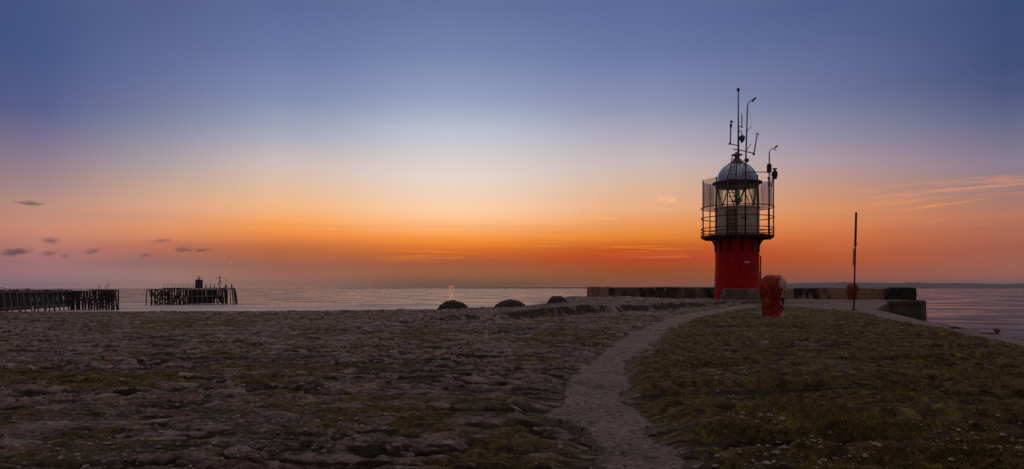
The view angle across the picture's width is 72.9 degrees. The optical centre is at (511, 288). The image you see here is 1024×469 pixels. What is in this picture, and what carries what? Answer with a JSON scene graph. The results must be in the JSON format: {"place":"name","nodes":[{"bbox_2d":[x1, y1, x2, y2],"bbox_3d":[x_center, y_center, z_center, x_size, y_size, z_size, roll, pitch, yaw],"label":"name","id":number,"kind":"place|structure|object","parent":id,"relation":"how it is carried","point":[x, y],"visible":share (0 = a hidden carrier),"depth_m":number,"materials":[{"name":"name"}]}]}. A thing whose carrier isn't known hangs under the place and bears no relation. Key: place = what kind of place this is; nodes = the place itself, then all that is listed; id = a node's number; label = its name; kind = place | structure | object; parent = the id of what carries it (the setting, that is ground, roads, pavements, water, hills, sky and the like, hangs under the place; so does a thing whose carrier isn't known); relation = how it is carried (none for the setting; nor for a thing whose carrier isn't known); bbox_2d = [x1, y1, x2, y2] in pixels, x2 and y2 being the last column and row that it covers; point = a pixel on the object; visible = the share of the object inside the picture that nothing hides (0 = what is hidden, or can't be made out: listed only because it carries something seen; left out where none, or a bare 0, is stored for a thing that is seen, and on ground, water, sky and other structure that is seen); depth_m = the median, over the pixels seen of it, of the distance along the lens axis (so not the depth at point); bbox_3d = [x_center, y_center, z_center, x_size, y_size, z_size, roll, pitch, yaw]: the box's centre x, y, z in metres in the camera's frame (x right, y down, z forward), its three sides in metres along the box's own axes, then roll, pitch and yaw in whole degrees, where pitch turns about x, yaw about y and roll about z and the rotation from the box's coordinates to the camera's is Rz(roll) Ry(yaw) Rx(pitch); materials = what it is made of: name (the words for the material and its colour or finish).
{"place":"outdoors","nodes":[
{"label":"outdoors","id":0,"kind":"place"},
{"bbox_2d":[0,296,1023,468],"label":"ground","id":1,"kind":"structure","parent":0,"point":[471,379],"depth_m":6.97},
{"bbox_2d":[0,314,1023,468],"bbox_3d":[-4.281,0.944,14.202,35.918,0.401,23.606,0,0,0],"label":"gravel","id":2,"kind":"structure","parent":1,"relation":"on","point":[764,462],"depth_m":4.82,"materials":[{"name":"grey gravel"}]},
{"bbox_2d":[721,288,760,300],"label":"stone block","id":3,"kind":"structure","parent":1,"relation":"on","point":[739,294],"depth_m":45.27,"materials":[{"name":"concrete"}]},
{"bbox_2d":[759,274,786,316],"bbox_3d":[8.585,0.336,22.800,0.874,1.568,0.874,0,0,19],"label":"mooring bollard","id":4,"kind":"object","parent":1,"relation":"on","point":[773,290],"visible":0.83,"depth_m":22.48,"materials":[{"name":"metal"}]},
{"bbox_2d":[0,288,1023,338],"bbox_3d":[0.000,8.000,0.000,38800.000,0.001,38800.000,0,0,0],"label":"water","id":5,"kind":"structure","parent":0,"point":[985,310],"depth_m":447.33,"materials":[{"name":"grey liquid"}]},
{"bbox_2d":[0,284,119,311],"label":"timber jetty","id":6,"kind":"object","parent":5,"relation":"in","point":[11,300],"visible":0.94,"depth_m":240.97,"materials":[{"name":"wood"}]},
{"bbox_2d":[145,284,237,305],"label":"timber jetty","id":7,"kind":"object","parent":5,"relation":"in","point":[197,296],"visible":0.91,"depth_m":335.86,"materials":[{"name":"wood"}]},
{"bbox_2d":[195,276,202,287],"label":"beacon hut","id":8,"kind":"object","parent":7,"relation":"on","point":[199,283],"visible":1,"depth_m":340.33,"materials":[{"name":"metal"}]},
{"bbox_2d":[85,296,1023,339],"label":"quay wall","id":9,"kind":"structure","parent":5,"relation":"in","point":[914,309],"depth_m":47.81,"materials":[{"name":"grey concrete"}]},
{"bbox_2d":[437,300,467,309],"bbox_3d":[-2.512,0.748,29.787,1.448,0.510,1.445,0,0,0],"label":"stone mound","id":10,"kind":"object","parent":9,"relation":"on","point":[453,304],"visible":0.82,"depth_m":29.37,"materials":[{"name":"grey stone"}]},
{"bbox_2d":[494,299,524,307],"bbox_3d":[-0.063,0.702,29.202,1.423,0.476,1.403,0,0,0],"label":"stone mound","id":11,"kind":"object","parent":9,"relation":"on","point":[511,303],"visible":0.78,"depth_m":28.77,"materials":[{"name":"grey stone"}]},
{"bbox_2d":[547,296,566,303],"bbox_3d":[2.041,0.596,31.196,1.009,0.488,1.002,0,0,25],"label":"stone mound","id":12,"kind":"object","parent":9,"relation":"on","point":[554,299],"visible":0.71,"depth_m":30.89,"materials":[{"name":"grey stone"}]},
{"bbox_2d":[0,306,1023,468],"bbox_3d":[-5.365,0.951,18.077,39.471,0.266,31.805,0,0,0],"label":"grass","id":13,"kind":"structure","parent":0,"point":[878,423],"depth_m":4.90,"materials":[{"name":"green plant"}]},
{"bbox_2d":[0,0,1023,287],"label":"sky","id":14,"kind":"structure","parent":0,"point":[144,143],"materials":[{"name":"blue"}]},
{"bbox_2d":[514,286,714,287],"bbox_3d":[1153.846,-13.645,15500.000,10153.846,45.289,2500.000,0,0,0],"label":"terrain","id":15,"kind":"structure","parent":0,"point":[586,287],"depth_m":14899.58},
{"bbox_2d":[540,304,758,468],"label":"path","id":16,"kind":"structure","parent":0,"point":[605,420],"depth_m":5.50,"materials":[{"name":"gravel"},{"name":"compacted earth"}]},
{"bbox_2d":[785,299,1023,346],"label":"pavement","id":17,"kind":"structure","parent":0,"point":[870,306],"depth_m":33.00,"materials":[{"name":"concrete"}]},
{"bbox_2d":[701,88,777,298],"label":"lighthouse","id":18,"kind":"object","parent":17,"relation":"on","point":[737,237],"visible":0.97,"depth_m":46.85,"materials":[{"name":"red paint"}]},
{"bbox_2d":[726,209,737,233],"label":"door","id":19,"kind":"structure","parent":18,"relation":"in","point":[732,217],"depth_m":46.69,"materials":[{"name":"white metal"}]},
{"bbox_2d":[587,287,916,299],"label":"parapet wall","id":20,"kind":"structure","parent":17,"relation":"on","point":[899,293],"depth_m":52.43,"materials":[{"name":"concrete"}]},
{"bbox_2d":[846,283,857,299],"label":"mooring bollard","id":21,"kind":"object","parent":17,"relation":"on","point":[849,288],"visible":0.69,"depth_m":51.23,"materials":[{"name":"red metal"}]},
{"bbox_2d":[849,212,857,310],"bbox_3d":[14.682,-1.008,29.800,0.520,4.497,0.520,0,0,0],"label":"sign pole","id":22,"kind":"object","parent":17,"relation":"on","point":[854,252],"visible":0.82,"depth_m":29.77,"materials":[{"name":"black metal"}]},
{"bbox_2d":[979,328,1001,334],"bbox_3d":[10.226,0.924,14.796,0.386,0.161,0.294,0,0,-18],"label":"weed clump","id":23,"kind":"object","parent":17,"relation":"on","point":[996,330],"visible":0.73,"depth_m":14.77,"materials":[{"name":"green plant"}]},
{"bbox_2d":[787,282,1023,288],"bbox_3d":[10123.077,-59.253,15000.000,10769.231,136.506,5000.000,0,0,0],"label":"hills","id":24,"kind":"structure","parent":0,"point":[918,285],"depth_m":13190.73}
]}

